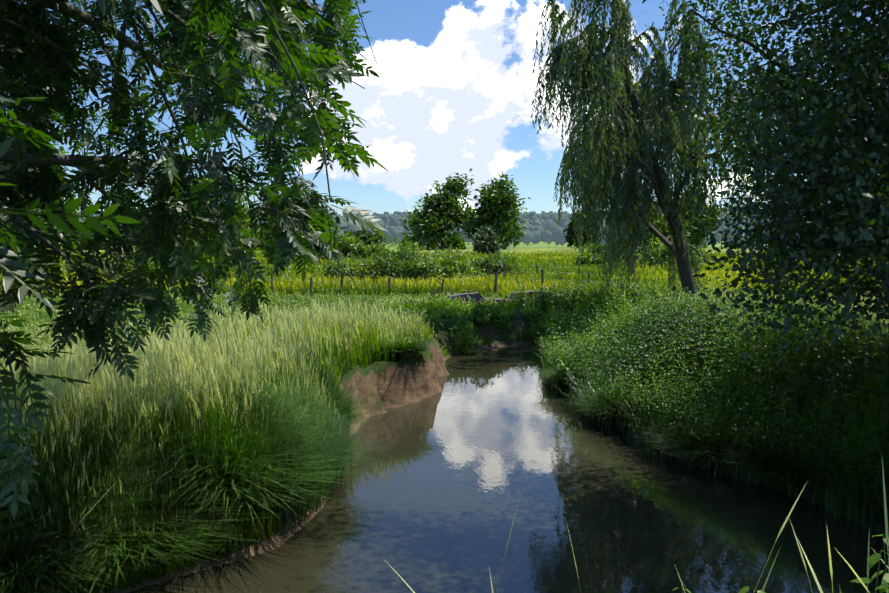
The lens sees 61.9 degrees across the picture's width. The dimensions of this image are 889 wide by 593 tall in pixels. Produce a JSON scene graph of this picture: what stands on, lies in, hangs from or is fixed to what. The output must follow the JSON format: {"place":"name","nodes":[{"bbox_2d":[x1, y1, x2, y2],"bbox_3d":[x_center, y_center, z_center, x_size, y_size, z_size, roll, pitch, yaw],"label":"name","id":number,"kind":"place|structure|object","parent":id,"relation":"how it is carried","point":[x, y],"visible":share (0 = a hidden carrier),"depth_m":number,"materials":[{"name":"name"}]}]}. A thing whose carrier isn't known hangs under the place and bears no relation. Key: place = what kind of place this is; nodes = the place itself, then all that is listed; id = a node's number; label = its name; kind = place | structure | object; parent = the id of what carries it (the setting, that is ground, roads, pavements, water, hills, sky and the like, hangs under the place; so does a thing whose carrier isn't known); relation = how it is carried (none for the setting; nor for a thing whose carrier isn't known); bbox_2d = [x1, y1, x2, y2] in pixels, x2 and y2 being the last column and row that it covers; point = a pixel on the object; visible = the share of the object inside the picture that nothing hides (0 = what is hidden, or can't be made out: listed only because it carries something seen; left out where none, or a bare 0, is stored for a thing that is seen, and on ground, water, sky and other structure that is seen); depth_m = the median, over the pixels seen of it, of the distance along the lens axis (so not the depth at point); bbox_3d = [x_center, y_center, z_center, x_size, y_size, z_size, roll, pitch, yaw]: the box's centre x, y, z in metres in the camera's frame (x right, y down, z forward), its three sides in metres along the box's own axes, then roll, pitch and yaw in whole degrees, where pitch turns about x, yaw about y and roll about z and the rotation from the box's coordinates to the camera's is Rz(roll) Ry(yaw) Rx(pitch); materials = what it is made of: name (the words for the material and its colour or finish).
{"place":"outdoors","nodes":[
{"label":"outdoors","id":0,"kind":"place"},
{"bbox_2d":[54,207,801,238],"bbox_3d":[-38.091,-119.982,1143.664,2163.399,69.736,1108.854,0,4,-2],"label":"forest hillside","id":1,"kind":"structure","parent":0,"point":[542,221],"depth_m":776.73,"materials":[{"name":"green plant"}]},
{"bbox_2d":[0,251,887,304],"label":"crop field","id":2,"kind":"structure","parent":0,"point":[562,263],"depth_m":42.42,"materials":[{"name":"green plant"}]},
{"bbox_2d":[258,197,294,273],"bbox_3d":[-11.117,-4.094,49.577,3.177,6.402,3.141,0,4,-2],"label":"poplar tree","id":3,"kind":"object","parent":2,"relation":"on","point":[271,253],"visible":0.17,"depth_m":49.16,"materials":[{"name":"green plant"}]},
{"bbox_2d":[472,224,502,253],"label":"bush","id":4,"kind":"object","parent":2,"relation":"on","point":[485,239],"visible":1,"depth_m":127.52,"materials":[{"name":"green plant"}]},
{"bbox_2d":[267,233,724,281],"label":"meadow shrubs","id":5,"kind":"object","parent":2,"relation":"on","point":[408,263],"visible":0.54,"depth_m":47.64,"materials":[{"name":"green leaf"},{"name":"bark"}]},
{"bbox_2d":[0,232,888,592],"bbox_3d":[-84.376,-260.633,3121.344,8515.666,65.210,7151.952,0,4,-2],"label":"terrain","id":6,"kind":"structure","parent":0,"point":[406,382],"depth_m":16.51,"materials":[{"name":"brown soil"}]},
{"bbox_2d":[2,102,104,280],"bbox_3d":[-22.164,-5.335,38.031,8.443,10.631,7.659,-3,5,-31],"label":"tree","id":7,"kind":"object","parent":6,"relation":"on","point":[62,151],"visible":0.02,"depth_m":39.19,"materials":[{"name":"green plant"}]},
{"bbox_2d":[126,170,222,269],"bbox_3d":[-18.680,-5.422,51.549,7.228,8.854,8.926,-1,4,-15],"label":"tree","id":8,"kind":"object","parent":6,"relation":"on","point":[198,255],"visible":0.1,"depth_m":50.67,"materials":[{"name":"green plant"}]},
{"bbox_2d":[0,0,388,518],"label":"ash tree","id":9,"kind":"object","parent":6,"relation":"on","point":[45,64],"visible":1,"depth_m":4.71,"materials":[{"name":"green plant"}]},
{"bbox_2d":[193,198,234,268],"bbox_3d":[-14.840,-4.554,48.559,3.500,7.498,3.081,2,5,28],"label":"poplar tree","id":10,"kind":"object","parent":6,"relation":"on","point":[216,253],"visible":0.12,"depth_m":48.26,"materials":[{"name":"green plant"}]},
{"bbox_2d":[214,177,268,275],"bbox_3d":[-12.732,-4.212,46.565,3.347,7.145,3.227,0,4,-2],"label":"poplar tree","id":11,"kind":"object","parent":6,"relation":"on","point":[246,222],"visible":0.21,"depth_m":46.38,"materials":[{"name":"green plant"}]},
{"bbox_2d":[0,289,526,592],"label":"bank grass","id":12,"kind":"structure","parent":6,"relation":"on","point":[161,354],"depth_m":9.61,"materials":[{"name":"green plant"}]},
{"bbox_2d":[0,290,523,592],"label":"bank herbs","id":13,"kind":"object","parent":12,"relation":"on","point":[164,539],"visible":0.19,"depth_m":9.44,"materials":[{"name":"green plant"}]},
{"bbox_2d":[67,226,509,249],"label":"hedgerow bush","id":14,"kind":"object","parent":6,"relation":"on","point":[368,237],"visible":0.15,"depth_m":230.36,"materials":[{"name":"green plant"}]},
{"bbox_2d":[295,185,345,262],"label":"dark tree","id":15,"kind":"object","parent":6,"relation":"on","point":[317,248],"visible":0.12,"depth_m":76.12,"materials":[{"name":"green plant"}]},
{"bbox_2d":[38,226,623,245],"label":"hedge","id":16,"kind":"object","parent":6,"relation":"on","point":[556,236],"visible":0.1,"depth_m":393.08,"materials":[{"name":"green plant"}]},
{"bbox_2d":[398,168,476,250],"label":"tree","id":17,"kind":"object","parent":6,"relation":"on","point":[440,213],"visible":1,"depth_m":161.36,"materials":[{"name":"green plant"}]},
{"bbox_2d":[249,263,637,295],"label":"wire fence posts","id":18,"kind":"object","parent":6,"relation":"on","point":[443,285],"visible":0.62,"depth_m":37.28,"materials":[{"name":"brown wood"}]},
{"bbox_2d":[0,323,888,592],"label":"grass sedge clumps","id":19,"kind":"object","parent":6,"relation":"on","point":[780,478],"visible":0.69,"depth_m":8.74,"materials":[{"name":"green plant"}]},
{"bbox_2d":[1,409,888,592],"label":"grass","id":20,"kind":"structure","parent":6,"relation":"on","point":[829,552],"depth_m":2.53,"materials":[{"name":"green plant"}]},
{"bbox_2d":[672,534,888,592],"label":"plants","id":21,"kind":"object","parent":20,"relation":"on","point":[874,559],"visible":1,"depth_m":2.24,"materials":[{"name":"green plant"}]},
{"bbox_2d":[452,171,532,247],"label":"tree","id":22,"kind":"object","parent":6,"relation":"on","point":[498,204],"visible":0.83,"depth_m":155.24,"materials":[{"name":"green plant"}]},
{"bbox_2d":[124,228,872,243],"bbox_3d":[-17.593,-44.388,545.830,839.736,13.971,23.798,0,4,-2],"label":"bushes","id":23,"kind":"object","parent":6,"relation":"on","point":[537,238],"visible":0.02,"depth_m":548.07,"materials":[{"name":"green plant"}]},
{"bbox_2d":[447,290,572,307],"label":"ruined stone wall","id":24,"kind":"structure","parent":6,"relation":"on","point":[478,295],"depth_m":30.33,"materials":[{"name":"grey stone"}]},
{"bbox_2d":[349,291,768,353],"bbox_3d":[4.432,0.919,27.508,19.155,2.108,4.881,-2,5,-23],"label":"riverbank bush","id":25,"kind":"object","parent":6,"relation":"on","point":[479,313],"visible":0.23,"depth_m":25.96,"materials":[{"name":"green plant"}]},
{"bbox_2d":[562,212,605,250],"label":"hedge tree","id":26,"kind":"object","parent":6,"relation":"on","point":[570,232],"visible":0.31,"depth_m":199.45,"materials":[{"name":"green plant"}]},
{"bbox_2d":[624,197,696,257],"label":"tree","id":27,"kind":"object","parent":6,"relation":"on","point":[659,225],"visible":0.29,"depth_m":93.19,"materials":[{"name":"green plant"}]},
{"bbox_2d":[531,0,830,312],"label":"willow tree","id":28,"kind":"object","parent":6,"relation":"on","point":[624,140],"visible":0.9,"depth_m":24.90,"materials":[{"name":"green plant"}]},
{"bbox_2d":[512,272,888,530],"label":"bank plants","id":29,"kind":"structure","parent":6,"relation":"on","point":[853,394],"depth_m":12.90,"materials":[{"name":"green plant"}]},
{"bbox_2d":[678,180,724,250],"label":"tree","id":30,"kind":"object","parent":6,"relation":"on","point":[698,239],"visible":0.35,"depth_m":108.45,"materials":[{"name":"green plant"}]},
{"bbox_2d":[580,209,882,249],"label":"bushes","id":31,"kind":"object","parent":6,"relation":"on","point":[719,235],"visible":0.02,"depth_m":233.34,"materials":[{"name":"green plant"}]},
{"bbox_2d":[642,0,888,371],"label":"tree","id":32,"kind":"object","parent":6,"relation":"on","point":[811,143],"visible":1,"depth_m":8.29,"materials":[{"name":"green plant"}]},
{"bbox_2d":[791,14,888,287],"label":"tree","id":33,"kind":"object","parent":6,"relation":"on","point":[843,100],"depth_m":25.84,"materials":[{"name":"green plant"}]},
{"bbox_2d":[0,0,888,215],"label":"sky","id":34,"kind":"structure","parent":0,"point":[454,88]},
{"bbox_2d":[128,344,888,592],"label":"river water","id":35,"kind":"structure","parent":0,"point":[486,436],"depth_m":9.57,"materials":[{"name":"brown liquid"}]}
]}

